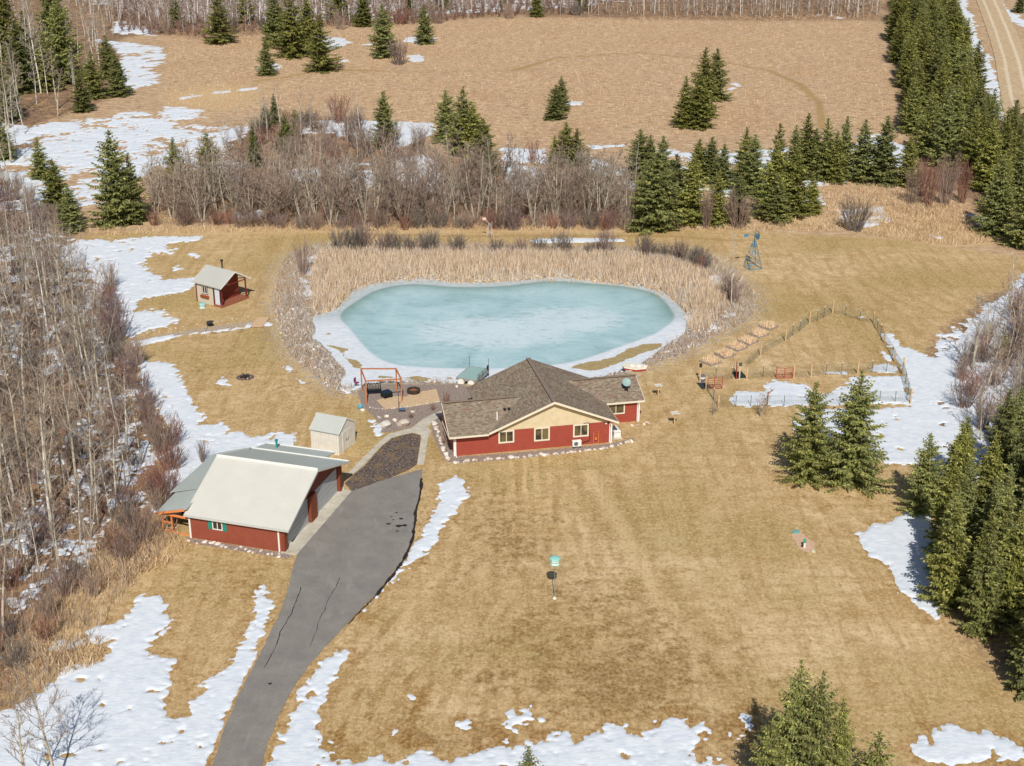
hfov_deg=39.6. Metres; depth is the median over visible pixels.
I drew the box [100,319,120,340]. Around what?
bush
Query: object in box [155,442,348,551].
garage
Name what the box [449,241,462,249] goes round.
bush
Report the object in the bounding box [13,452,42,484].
bush
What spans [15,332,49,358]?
bush
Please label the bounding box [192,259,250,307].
garden cabin
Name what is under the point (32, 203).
bush
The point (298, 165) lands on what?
bare tree
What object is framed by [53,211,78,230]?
bush
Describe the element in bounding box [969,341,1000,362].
bush
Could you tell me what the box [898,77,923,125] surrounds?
spruce tree
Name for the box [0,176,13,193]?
bush
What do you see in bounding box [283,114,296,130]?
bush
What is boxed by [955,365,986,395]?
bush
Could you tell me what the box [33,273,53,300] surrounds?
bush
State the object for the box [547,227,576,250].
bush
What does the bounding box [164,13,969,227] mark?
field grass
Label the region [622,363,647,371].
paddle boat
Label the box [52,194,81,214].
bush
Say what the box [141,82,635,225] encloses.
thicket growth
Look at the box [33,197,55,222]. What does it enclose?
bush
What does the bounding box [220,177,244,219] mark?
bare tree
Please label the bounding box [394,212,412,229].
bush
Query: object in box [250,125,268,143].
bush
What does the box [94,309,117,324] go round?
bush
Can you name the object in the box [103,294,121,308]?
bush
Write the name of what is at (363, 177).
bare tree
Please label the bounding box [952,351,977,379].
bush
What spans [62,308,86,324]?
bush
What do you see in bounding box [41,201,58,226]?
bush
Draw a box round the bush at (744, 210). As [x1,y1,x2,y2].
[721,181,758,228]
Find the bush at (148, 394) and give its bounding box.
[138,387,163,402]
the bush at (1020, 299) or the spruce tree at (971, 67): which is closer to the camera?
the bush at (1020, 299)
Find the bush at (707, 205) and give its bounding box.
[698,181,716,227]
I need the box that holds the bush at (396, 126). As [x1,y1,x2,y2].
[388,118,404,139]
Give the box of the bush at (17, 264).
[7,254,23,274]
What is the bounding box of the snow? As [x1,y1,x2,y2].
[0,0,1023,765]
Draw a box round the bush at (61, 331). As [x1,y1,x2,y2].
[53,320,79,344]
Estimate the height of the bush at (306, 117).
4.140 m
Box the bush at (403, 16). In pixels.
[391,4,409,24]
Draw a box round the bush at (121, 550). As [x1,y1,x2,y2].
[98,521,142,560]
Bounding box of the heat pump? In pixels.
[572,439,580,448]
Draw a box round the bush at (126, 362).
[114,348,141,375]
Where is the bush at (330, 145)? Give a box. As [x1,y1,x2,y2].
[320,134,342,156]
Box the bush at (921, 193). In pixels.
[913,156,932,196]
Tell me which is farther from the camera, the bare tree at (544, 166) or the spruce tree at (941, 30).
the spruce tree at (941, 30)
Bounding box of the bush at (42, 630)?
[24,612,60,642]
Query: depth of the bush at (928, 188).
226.53 m
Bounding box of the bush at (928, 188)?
[920,157,944,207]
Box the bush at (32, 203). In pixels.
[18,197,40,216]
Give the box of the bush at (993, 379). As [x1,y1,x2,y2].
[974,350,1013,387]
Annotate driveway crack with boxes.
[264,587,300,666]
[310,578,339,645]
[348,595,376,623]
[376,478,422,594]
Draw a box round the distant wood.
[69,0,883,33]
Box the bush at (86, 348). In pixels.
[70,334,101,360]
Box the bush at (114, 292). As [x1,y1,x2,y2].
[97,279,119,298]
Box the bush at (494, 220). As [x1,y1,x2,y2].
[482,203,507,229]
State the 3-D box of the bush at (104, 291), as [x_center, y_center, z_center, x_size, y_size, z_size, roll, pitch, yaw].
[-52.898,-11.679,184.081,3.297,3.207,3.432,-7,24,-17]
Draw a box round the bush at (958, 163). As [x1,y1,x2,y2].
[939,151,964,193]
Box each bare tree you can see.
[0,62,13,127]
[0,83,11,162]
[0,133,10,182]
[0,144,5,196]
[0,203,15,268]
[0,206,26,302]
[0,241,12,292]
[0,260,25,358]
[0,287,9,350]
[0,312,13,371]
[0,347,28,467]
[0,405,19,483]
[0,407,18,496]
[0,408,16,538]
[0,458,28,574]
[0,524,21,639]
[0,651,76,765]
[0,691,37,765]
[3,47,23,110]
[3,76,22,153]
[5,1,21,20]
[5,41,18,92]
[6,296,39,411]
[7,223,20,276]
[8,211,33,309]
[9,62,23,117]
[10,364,38,455]
[12,79,24,133]
[12,197,18,236]
[13,416,41,514]
[15,189,31,257]
[16,0,34,58]
[16,248,43,333]
[17,0,41,92]
[18,188,38,259]
[19,360,62,503]
[21,414,67,539]
[24,0,38,32]
[24,32,36,86]
[25,240,53,340]
[25,344,60,470]
[26,49,39,103]
[26,212,51,313]
[30,240,41,275]
[36,40,50,93]
[37,367,69,485]
[40,216,54,288]
[42,46,58,109]
[43,298,80,413]
[44,220,78,312]
[45,277,61,359]
[45,500,66,573]
[48,225,64,279]
[48,241,68,324]
[48,368,119,502]
[49,207,63,260]
[49,265,83,382]
[50,362,80,490]
[52,67,64,115]
[53,226,69,296]
[60,501,104,575]
[64,226,74,265]
[64,286,97,405]
[64,468,88,542]
[65,227,73,267]
[65,297,92,396]
[67,49,76,84]
[67,52,75,94]
[70,240,80,284]
[70,390,96,470]
[73,10,82,52]
[73,246,93,332]
[75,0,88,38]
[80,263,108,353]
[80,310,111,422]
[82,38,90,62]
[84,13,93,60]
[87,2,94,46]
[88,0,101,51]
[88,12,101,64]
[92,404,119,483]
[93,455,116,519]
[96,0,103,30]
[99,424,126,505]
[107,0,116,35]
[109,367,128,424]
[113,365,133,450]
[126,394,146,462]
[137,150,169,206]
[140,166,169,212]
[142,148,160,186]
[143,152,163,184]
[145,165,192,217]
[155,160,187,204]
[163,138,194,203]
[167,152,209,216]
[176,162,218,220]
[178,156,202,189]
[193,146,213,189]
[198,139,233,203]
[199,154,226,211]
[205,142,246,205]
[208,155,228,216]
[213,145,245,198]
[218,138,253,197]
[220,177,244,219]
[225,144,250,211]
[225,145,274,214]
[229,161,261,209]
[232,176,257,224]
[244,142,262,203]
[247,155,297,225]
[249,155,284,214]
[250,172,283,219]
[253,152,294,207]
[262,144,284,199]
[269,163,303,211]
[277,135,327,202]
[282,161,310,221]
[283,136,308,192]
[290,148,316,207]
[294,144,325,216]
[310,152,364,224]
[311,157,359,221]
[315,136,345,185]
[316,162,339,207]
[328,147,351,184]
[337,149,366,211]
[340,157,363,208]
[343,144,373,211]
[347,152,373,203]
[356,135,403,190]
[361,156,380,216]
[362,141,408,199]
[362,161,396,224]
[370,146,421,223]
[370,158,416,210]
[371,136,403,205]
[386,154,408,218]
[403,153,418,197]
[403,158,450,226]
[404,152,440,201]
[404,163,433,212]
[408,169,439,220]
[416,142,454,201]
[425,156,455,198]
[433,157,462,211]
[436,140,487,199]
[443,149,504,216]
[444,144,458,188]
[446,174,465,222]
[447,121,493,192]
[452,132,489,204]
[453,166,476,212]
[477,154,487,195]
[478,134,524,194]
[478,171,498,210]
[479,176,498,223]
[480,134,508,193]
[493,173,516,215]
[496,145,535,196]
[498,171,533,223]
[499,149,523,205]
[515,161,551,217]
[517,157,542,200]
[519,164,547,224]
[520,163,536,210]
[525,132,573,187]
[526,156,555,214]
[532,147,566,193]
[533,146,572,219]
[550,148,589,205]
[552,155,576,191]
[557,157,591,224]
[558,155,576,211]
[566,155,601,218]
[569,140,597,194]
[569,148,586,206]
[573,147,606,206]
[576,146,607,201]
[586,153,624,223]
[590,142,626,196]
[595,148,622,204]
[595,166,619,213]
[608,155,637,205]
[608,167,637,223]
[610,155,643,200]
[614,166,631,213]
[630,143,641,181]
[729,231,737,301]
[959,292,996,367]
[969,316,984,379]
[976,366,991,407]
[976,375,987,439]
[982,302,993,356]
[982,317,1023,371]
[985,319,1009,390]
[990,291,1000,325]
[991,282,1017,348]
[995,349,1008,417]
[996,276,1023,333]
[998,359,1023,408]
[1004,251,1021,319]
[1006,345,1023,388]
[1011,308,1023,353]
[1011,352,1023,394]
[1017,334,1023,382]
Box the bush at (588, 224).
[578,206,605,229]
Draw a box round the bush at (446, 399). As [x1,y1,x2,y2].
[443,391,450,400]
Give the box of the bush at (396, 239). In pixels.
[381,229,403,248]
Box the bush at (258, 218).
[254,205,275,226]
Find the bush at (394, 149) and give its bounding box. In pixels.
[392,141,404,160]
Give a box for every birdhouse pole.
[199,302,205,332]
[549,555,560,599]
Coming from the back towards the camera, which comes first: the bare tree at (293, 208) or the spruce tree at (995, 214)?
the bare tree at (293, 208)
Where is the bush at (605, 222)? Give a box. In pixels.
[596,203,619,230]
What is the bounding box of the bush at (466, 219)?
[460,206,478,229]
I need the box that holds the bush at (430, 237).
[417,225,439,249]
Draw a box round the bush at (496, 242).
[489,236,507,249]
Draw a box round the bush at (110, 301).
[101,289,129,320]
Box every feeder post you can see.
[654,383,662,396]
[670,411,679,424]
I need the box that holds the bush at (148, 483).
[137,470,173,500]
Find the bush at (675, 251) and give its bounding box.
[668,239,687,258]
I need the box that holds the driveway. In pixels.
[212,469,421,765]
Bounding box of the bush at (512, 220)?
[503,203,525,230]
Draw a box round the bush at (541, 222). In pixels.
[531,209,546,227]
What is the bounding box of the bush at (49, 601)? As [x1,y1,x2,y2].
[29,584,59,618]
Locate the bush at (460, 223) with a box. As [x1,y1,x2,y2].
[450,215,473,228]
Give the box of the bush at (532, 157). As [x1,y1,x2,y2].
[527,136,539,161]
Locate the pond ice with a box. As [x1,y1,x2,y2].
[312,278,690,386]
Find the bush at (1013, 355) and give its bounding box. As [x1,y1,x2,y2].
[988,340,1022,365]
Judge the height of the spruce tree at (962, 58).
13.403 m
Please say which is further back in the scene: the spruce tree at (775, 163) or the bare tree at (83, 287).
the spruce tree at (775, 163)
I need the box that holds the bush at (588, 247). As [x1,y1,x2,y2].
[583,241,595,252]
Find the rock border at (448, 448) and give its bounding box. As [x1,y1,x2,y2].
[431,417,634,462]
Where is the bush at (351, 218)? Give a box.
[345,209,363,227]
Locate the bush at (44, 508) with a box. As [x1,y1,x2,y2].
[29,493,70,530]
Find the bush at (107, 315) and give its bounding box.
[96,308,120,328]
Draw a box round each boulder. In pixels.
[379,420,391,427]
[396,419,409,425]
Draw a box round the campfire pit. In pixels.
[236,373,253,380]
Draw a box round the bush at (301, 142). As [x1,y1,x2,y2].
[288,129,313,154]
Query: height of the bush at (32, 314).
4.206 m
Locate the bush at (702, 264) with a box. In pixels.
[696,253,704,269]
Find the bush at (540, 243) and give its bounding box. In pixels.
[529,235,548,250]
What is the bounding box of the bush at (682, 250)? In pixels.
[677,238,688,259]
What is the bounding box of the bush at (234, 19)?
[226,9,242,32]
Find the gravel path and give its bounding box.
[134,320,254,340]
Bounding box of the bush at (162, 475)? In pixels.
[136,446,180,503]
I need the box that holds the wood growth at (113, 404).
[0,187,142,579]
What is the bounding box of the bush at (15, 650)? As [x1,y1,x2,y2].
[0,632,31,669]
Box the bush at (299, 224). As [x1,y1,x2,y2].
[293,213,310,229]
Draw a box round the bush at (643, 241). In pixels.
[635,233,655,252]
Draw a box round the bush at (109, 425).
[93,408,121,439]
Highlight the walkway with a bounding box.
[346,411,441,474]
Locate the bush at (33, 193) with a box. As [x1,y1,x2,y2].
[22,182,38,201]
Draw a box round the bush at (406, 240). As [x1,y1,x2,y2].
[401,233,417,249]
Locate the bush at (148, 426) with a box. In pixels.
[140,411,159,437]
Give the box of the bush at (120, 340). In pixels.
[103,326,125,347]
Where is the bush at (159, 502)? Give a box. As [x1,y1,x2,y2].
[146,482,169,511]
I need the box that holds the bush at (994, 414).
[985,398,1016,434]
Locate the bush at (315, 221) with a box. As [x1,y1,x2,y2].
[305,209,325,229]
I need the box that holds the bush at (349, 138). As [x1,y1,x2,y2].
[344,128,363,148]
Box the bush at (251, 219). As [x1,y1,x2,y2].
[241,208,264,226]
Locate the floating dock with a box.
[456,357,488,384]
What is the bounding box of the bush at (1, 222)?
[0,215,14,239]
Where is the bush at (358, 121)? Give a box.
[347,111,367,132]
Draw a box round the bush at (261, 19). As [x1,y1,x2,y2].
[256,14,267,30]
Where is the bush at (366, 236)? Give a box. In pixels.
[349,219,379,246]
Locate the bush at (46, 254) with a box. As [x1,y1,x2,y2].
[37,246,54,262]
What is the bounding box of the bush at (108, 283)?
[102,279,115,291]
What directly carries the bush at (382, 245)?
on the ground at (694, 584)
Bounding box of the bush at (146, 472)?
[133,460,166,493]
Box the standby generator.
[612,425,621,439]
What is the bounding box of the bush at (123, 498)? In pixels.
[111,474,144,508]
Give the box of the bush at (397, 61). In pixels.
[384,34,407,64]
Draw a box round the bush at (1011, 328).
[995,315,1023,350]
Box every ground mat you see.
[697,383,712,388]
[732,371,745,378]
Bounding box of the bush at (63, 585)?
[39,557,84,596]
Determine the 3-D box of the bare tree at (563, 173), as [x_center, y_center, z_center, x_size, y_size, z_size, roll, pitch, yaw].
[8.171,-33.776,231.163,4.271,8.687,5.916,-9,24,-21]
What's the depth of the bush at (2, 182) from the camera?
233.11 m
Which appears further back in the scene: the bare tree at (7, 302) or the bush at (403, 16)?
the bush at (403, 16)
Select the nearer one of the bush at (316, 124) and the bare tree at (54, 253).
the bare tree at (54, 253)
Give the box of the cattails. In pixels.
[309,243,726,333]
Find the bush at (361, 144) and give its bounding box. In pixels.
[348,120,376,157]
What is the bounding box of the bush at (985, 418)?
[971,385,1002,429]
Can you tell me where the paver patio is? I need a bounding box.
[377,389,439,408]
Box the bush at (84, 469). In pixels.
[78,457,107,482]
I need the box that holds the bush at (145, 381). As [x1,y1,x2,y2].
[131,364,153,391]
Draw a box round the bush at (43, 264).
[31,253,54,277]
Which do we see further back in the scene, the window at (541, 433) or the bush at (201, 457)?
the window at (541, 433)
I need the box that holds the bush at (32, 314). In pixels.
[12,301,41,331]
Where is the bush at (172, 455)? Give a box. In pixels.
[158,436,188,469]
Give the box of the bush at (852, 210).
[837,194,877,232]
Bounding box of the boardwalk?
[250,317,269,327]
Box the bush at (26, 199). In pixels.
[19,191,34,208]
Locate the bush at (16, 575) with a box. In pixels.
[0,546,22,590]
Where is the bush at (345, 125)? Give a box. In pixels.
[335,114,356,141]
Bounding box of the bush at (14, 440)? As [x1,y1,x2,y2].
[2,428,28,455]
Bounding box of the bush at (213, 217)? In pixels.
[207,210,224,225]
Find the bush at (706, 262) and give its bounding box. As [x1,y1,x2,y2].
[696,251,711,267]
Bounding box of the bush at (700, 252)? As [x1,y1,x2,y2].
[690,243,709,265]
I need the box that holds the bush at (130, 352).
[117,337,142,366]
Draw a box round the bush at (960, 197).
[957,159,975,202]
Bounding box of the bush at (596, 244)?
[590,239,600,249]
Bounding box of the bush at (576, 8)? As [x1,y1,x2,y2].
[565,2,584,15]
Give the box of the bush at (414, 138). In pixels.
[407,124,430,153]
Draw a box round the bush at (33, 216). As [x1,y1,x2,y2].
[21,205,43,229]
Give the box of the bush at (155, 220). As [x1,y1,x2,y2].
[146,208,163,225]
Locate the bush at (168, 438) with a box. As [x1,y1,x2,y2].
[153,423,178,449]
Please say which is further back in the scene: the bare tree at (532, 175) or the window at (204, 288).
the bare tree at (532, 175)
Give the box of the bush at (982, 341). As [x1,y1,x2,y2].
[970,330,992,353]
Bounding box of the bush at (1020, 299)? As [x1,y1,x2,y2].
[1007,285,1023,309]
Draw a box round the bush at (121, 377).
[112,364,132,385]
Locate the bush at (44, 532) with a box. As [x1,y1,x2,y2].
[15,510,60,551]
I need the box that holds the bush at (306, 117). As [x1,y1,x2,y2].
[291,105,318,127]
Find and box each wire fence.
[699,366,732,381]
[705,376,719,407]
[719,388,912,406]
[746,364,776,379]
[748,306,832,362]
[793,360,901,377]
[832,299,873,322]
[873,312,902,371]
[902,357,910,399]
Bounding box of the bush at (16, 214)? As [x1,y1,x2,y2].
[9,210,26,226]
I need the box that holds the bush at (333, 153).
[321,141,350,164]
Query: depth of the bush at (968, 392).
152.66 m
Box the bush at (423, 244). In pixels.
[417,231,440,249]
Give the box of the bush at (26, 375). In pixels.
[12,362,47,394]
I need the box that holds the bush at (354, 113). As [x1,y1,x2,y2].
[341,103,364,125]
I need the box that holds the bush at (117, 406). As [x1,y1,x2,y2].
[98,390,128,418]
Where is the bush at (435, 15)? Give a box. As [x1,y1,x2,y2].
[428,2,447,23]
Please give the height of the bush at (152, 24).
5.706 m
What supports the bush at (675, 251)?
on the ground at (694, 584)
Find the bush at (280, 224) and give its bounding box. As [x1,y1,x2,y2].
[271,210,286,228]
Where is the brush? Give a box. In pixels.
[0,119,1023,707]
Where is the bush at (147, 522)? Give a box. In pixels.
[117,491,164,544]
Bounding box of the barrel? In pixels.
[701,374,704,381]
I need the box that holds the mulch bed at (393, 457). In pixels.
[345,433,420,490]
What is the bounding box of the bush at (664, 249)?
[658,242,672,255]
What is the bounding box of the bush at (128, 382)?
[116,369,138,389]
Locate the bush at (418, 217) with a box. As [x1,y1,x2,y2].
[409,208,428,228]
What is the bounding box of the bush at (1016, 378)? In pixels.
[1010,365,1023,395]
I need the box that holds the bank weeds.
[272,240,756,391]
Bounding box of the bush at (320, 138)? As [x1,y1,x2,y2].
[315,127,329,146]
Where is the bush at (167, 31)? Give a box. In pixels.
[158,16,176,34]
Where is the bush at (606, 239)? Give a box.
[589,225,618,251]
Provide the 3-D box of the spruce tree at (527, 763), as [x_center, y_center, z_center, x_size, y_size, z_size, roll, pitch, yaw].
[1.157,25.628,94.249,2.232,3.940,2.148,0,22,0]
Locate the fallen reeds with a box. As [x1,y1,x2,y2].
[309,270,687,319]
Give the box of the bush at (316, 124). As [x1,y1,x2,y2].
[309,113,330,133]
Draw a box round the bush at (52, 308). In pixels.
[38,295,65,322]
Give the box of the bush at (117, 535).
[97,521,133,554]
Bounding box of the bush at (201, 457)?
[194,435,208,462]
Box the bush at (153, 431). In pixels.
[139,414,172,454]
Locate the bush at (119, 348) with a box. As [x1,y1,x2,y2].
[106,334,133,357]
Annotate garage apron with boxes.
[281,489,350,554]
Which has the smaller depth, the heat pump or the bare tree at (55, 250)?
the heat pump
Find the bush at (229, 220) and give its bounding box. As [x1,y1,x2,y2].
[220,209,236,224]
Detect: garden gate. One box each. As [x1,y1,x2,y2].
[707,378,722,388]
[776,368,793,377]
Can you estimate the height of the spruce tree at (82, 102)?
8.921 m
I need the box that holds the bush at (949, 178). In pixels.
[933,151,961,205]
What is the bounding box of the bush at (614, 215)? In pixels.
[602,204,621,228]
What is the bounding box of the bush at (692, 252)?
[687,243,701,261]
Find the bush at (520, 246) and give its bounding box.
[513,236,530,248]
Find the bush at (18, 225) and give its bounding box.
[4,210,29,233]
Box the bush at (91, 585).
[79,568,100,597]
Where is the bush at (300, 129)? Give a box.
[286,114,304,139]
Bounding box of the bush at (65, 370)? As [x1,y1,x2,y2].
[48,337,93,380]
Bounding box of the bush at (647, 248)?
[642,237,653,256]
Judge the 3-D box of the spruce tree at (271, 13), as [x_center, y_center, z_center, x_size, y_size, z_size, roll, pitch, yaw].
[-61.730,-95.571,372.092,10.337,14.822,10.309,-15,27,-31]
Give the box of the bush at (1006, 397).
[993,386,1023,412]
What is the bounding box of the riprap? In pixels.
[277,275,725,391]
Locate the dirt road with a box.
[976,0,1023,138]
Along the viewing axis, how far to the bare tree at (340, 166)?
232.31 m
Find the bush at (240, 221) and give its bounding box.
[227,208,247,227]
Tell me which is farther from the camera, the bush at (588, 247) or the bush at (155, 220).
the bush at (155, 220)
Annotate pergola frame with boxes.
[360,368,402,403]
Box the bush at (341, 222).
[332,215,348,228]
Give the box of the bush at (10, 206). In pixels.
[1,198,19,218]
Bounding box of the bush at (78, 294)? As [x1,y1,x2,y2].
[69,286,85,303]
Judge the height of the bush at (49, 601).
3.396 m
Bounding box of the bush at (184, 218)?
[171,208,190,226]
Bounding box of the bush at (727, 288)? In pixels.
[720,269,738,298]
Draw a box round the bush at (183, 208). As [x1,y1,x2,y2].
[171,197,201,224]
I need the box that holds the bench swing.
[367,383,380,394]
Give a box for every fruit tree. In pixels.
[711,398,721,415]
[756,392,770,417]
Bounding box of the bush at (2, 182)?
[0,169,6,195]
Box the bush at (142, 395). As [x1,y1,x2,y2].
[131,383,160,411]
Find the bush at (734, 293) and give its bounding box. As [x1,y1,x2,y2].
[726,277,746,303]
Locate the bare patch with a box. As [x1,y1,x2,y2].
[791,532,814,551]
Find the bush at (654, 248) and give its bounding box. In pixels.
[650,241,663,254]
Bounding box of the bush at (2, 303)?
[0,281,17,308]
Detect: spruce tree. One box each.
[0,0,27,60]
[0,19,42,94]
[0,65,24,122]
[0,117,18,161]
[6,11,41,83]
[25,137,49,179]
[31,30,65,91]
[32,0,82,55]
[36,158,68,218]
[40,0,86,83]
[56,183,87,233]
[69,71,94,112]
[81,51,109,98]
[85,129,147,228]
[94,35,119,78]
[103,50,135,97]
[112,153,152,224]
[161,137,187,188]
[167,0,186,27]
[191,132,227,194]
[200,0,237,43]
[230,0,256,23]
[244,126,263,167]
[253,39,278,76]
[258,104,273,132]
[260,0,287,46]
[262,0,313,59]
[267,94,281,124]
[273,114,301,155]
[289,108,298,130]
[297,0,322,50]
[301,14,342,73]
[318,0,352,20]
[350,0,376,26]
[363,3,397,57]
[367,91,400,148]
[402,0,416,12]
[412,4,437,44]
[426,0,454,9]
[429,89,458,143]
[440,86,475,155]
[457,104,490,156]
[466,116,505,170]
[478,148,498,177]
[516,746,543,765]
[527,0,546,16]
[543,85,568,120]
[548,135,558,162]
[551,121,578,166]
[552,76,570,111]
[563,128,590,167]
[574,0,589,10]
[621,128,653,179]
[625,151,687,234]
[629,169,646,213]
[638,135,656,175]
[642,135,677,191]
[664,153,688,216]
[669,75,699,128]
[672,152,711,226]
[683,138,710,181]
[684,74,717,129]
[689,47,721,116]
[698,136,720,183]
[699,169,733,226]
[707,48,734,100]
[707,143,737,189]
[725,174,752,224]
[729,133,768,198]
[730,126,753,181]
[741,718,794,765]
[751,140,795,220]
[755,173,794,226]
[758,659,820,765]
[761,122,789,177]
[775,380,843,488]
[781,144,812,218]
[783,125,809,176]
[783,670,847,765]
[796,113,817,178]
[802,171,823,215]
[804,128,825,179]
[805,118,844,180]
[813,370,896,497]
[820,130,848,183]
[825,696,858,765]
[838,115,856,180]
[842,118,884,184]
[850,729,898,765]
[858,115,905,187]
[883,0,907,40]
[884,0,895,23]
[886,14,907,62]
[888,12,911,56]
[889,0,912,43]
[892,34,918,87]
[894,26,920,74]
[894,59,916,103]
[894,134,919,186]
[895,432,947,517]
[896,34,909,73]
[896,76,926,135]
[898,18,922,63]
[898,60,932,115]
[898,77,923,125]
[901,60,924,101]
[902,59,926,107]
[906,0,913,19]
[908,0,920,32]
[909,0,927,20]
[909,89,939,158]
[910,8,921,30]
[911,4,930,32]
[914,28,929,63]
[914,96,942,143]
[915,499,982,615]
[918,13,934,52]
[919,12,935,38]
[920,34,933,62]
[921,39,951,96]
[921,450,967,553]
[921,489,970,582]
[922,5,941,47]
[922,36,935,86]
[922,63,949,124]
[924,96,962,168]
[926,0,939,21]
[928,46,954,96]
[929,62,948,103]
[931,0,947,34]
[931,19,952,48]
[931,83,969,156]
[934,36,952,71]
[935,421,977,500]
[937,82,954,121]
[939,4,950,27]
[939,24,951,45]
[939,417,983,487]
[940,0,951,11]
[943,0,962,19]
[944,2,962,39]
[944,109,984,184]
[946,39,962,90]
[948,9,970,51]
[950,41,976,92]
[952,18,972,56]
[952,72,964,98]
[953,530,1013,644]
[954,18,974,61]
[954,51,977,99]
[954,55,971,84]
[955,17,969,42]
[957,103,985,162]
[957,510,1004,595]
[959,69,972,116]
[959,459,981,547]
[962,75,987,128]
[964,79,989,134]
[965,92,1001,142]
[965,100,992,145]
[965,113,990,158]
[967,477,1006,560]
[968,118,1004,192]
[970,40,992,96]
[970,155,1017,238]
[972,433,1008,522]
[973,388,1022,479]
[979,478,1020,565]
[981,463,1022,526]
[983,154,1017,218]
[985,88,1003,137]
[988,145,1019,204]
[992,329,1013,356]
[992,512,1023,624]
[995,176,1023,249]
[996,100,1023,156]
[996,109,1022,169]
[997,99,1023,168]
[1000,421,1023,510]
[1000,593,1023,661]
[1003,617,1023,700]
[1005,386,1023,461]
[1008,142,1023,203]
[1011,599,1023,632]
[1012,0,1023,12]
[1013,478,1023,518]
[1013,494,1023,526]
[1016,113,1023,160]
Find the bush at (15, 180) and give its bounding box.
[0,169,24,200]
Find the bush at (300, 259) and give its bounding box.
[291,233,311,275]
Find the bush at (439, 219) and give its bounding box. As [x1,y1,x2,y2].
[429,209,447,227]
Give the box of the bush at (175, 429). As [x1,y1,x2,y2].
[152,407,184,445]
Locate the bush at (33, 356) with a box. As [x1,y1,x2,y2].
[14,343,45,373]
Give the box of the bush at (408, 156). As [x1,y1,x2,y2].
[398,145,423,166]
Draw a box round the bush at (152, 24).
[142,16,162,34]
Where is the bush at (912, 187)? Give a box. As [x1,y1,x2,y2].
[905,157,927,204]
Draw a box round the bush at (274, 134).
[265,122,294,148]
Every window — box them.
[202,285,206,293]
[212,521,222,530]
[498,430,513,443]
[534,427,549,441]
[573,423,588,437]
[608,404,624,414]
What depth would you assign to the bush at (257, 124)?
275.95 m
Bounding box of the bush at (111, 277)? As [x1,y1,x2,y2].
[95,255,119,287]
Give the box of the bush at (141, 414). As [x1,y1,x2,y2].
[134,404,155,424]
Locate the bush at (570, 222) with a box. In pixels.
[555,209,578,229]
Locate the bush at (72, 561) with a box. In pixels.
[52,553,88,581]
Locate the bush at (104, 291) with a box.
[92,283,115,303]
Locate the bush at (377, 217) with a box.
[366,203,391,229]
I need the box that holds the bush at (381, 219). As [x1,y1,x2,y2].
[372,213,386,228]
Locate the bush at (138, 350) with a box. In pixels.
[121,330,149,365]
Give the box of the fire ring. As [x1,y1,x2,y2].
[407,386,419,394]
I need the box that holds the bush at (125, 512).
[109,496,139,527]
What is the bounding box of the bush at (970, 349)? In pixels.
[955,335,982,365]
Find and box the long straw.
[5,180,990,683]
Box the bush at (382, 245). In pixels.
[374,226,399,251]
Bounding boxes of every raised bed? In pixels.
[700,355,721,366]
[714,347,735,358]
[726,340,747,351]
[737,334,758,345]
[748,328,768,338]
[758,319,778,330]
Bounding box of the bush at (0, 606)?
[0,593,11,617]
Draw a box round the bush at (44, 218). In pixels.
[30,206,53,233]
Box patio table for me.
[380,389,392,396]
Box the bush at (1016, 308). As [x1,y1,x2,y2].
[1002,298,1020,316]
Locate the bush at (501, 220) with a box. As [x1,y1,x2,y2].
[491,210,510,229]
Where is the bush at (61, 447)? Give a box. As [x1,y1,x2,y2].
[55,426,85,465]
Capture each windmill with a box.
[482,217,493,238]
[743,230,761,269]
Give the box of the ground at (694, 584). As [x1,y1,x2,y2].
[0,0,1023,765]
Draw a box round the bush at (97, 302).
[85,286,110,313]
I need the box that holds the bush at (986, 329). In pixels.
[976,318,999,343]
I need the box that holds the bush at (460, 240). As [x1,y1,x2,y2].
[446,232,468,249]
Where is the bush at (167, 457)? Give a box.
[150,436,184,470]
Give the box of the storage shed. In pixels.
[309,412,355,454]
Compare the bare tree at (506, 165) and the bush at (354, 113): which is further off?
the bush at (354, 113)
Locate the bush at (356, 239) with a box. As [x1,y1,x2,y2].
[339,223,369,250]
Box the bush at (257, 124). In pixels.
[244,117,270,133]
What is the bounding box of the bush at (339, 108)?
[325,90,351,122]
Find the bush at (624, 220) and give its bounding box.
[615,206,636,230]
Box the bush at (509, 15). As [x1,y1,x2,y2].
[502,1,516,18]
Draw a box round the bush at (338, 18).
[331,8,347,29]
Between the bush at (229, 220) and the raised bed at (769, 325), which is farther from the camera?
the bush at (229, 220)
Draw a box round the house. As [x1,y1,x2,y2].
[435,358,644,457]
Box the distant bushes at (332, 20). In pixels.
[110,0,594,36]
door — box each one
[214,288,219,304]
[287,499,308,544]
[314,468,336,512]
[342,430,347,451]
[347,426,351,447]
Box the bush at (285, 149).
[275,132,297,168]
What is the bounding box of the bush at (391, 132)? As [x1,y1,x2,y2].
[373,125,403,149]
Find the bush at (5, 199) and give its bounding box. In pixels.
[0,184,17,209]
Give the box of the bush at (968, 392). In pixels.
[946,371,985,408]
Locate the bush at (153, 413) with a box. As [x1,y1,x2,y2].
[134,397,164,428]
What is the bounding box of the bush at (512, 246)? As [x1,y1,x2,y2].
[506,241,515,251]
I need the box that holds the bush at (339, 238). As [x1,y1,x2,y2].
[327,224,357,249]
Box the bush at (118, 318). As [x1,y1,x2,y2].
[97,290,138,341]
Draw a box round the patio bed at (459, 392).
[358,384,470,432]
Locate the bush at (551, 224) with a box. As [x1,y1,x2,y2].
[547,210,558,228]
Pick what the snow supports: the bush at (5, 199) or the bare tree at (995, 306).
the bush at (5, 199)
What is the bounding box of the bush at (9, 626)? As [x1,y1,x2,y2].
[0,610,18,636]

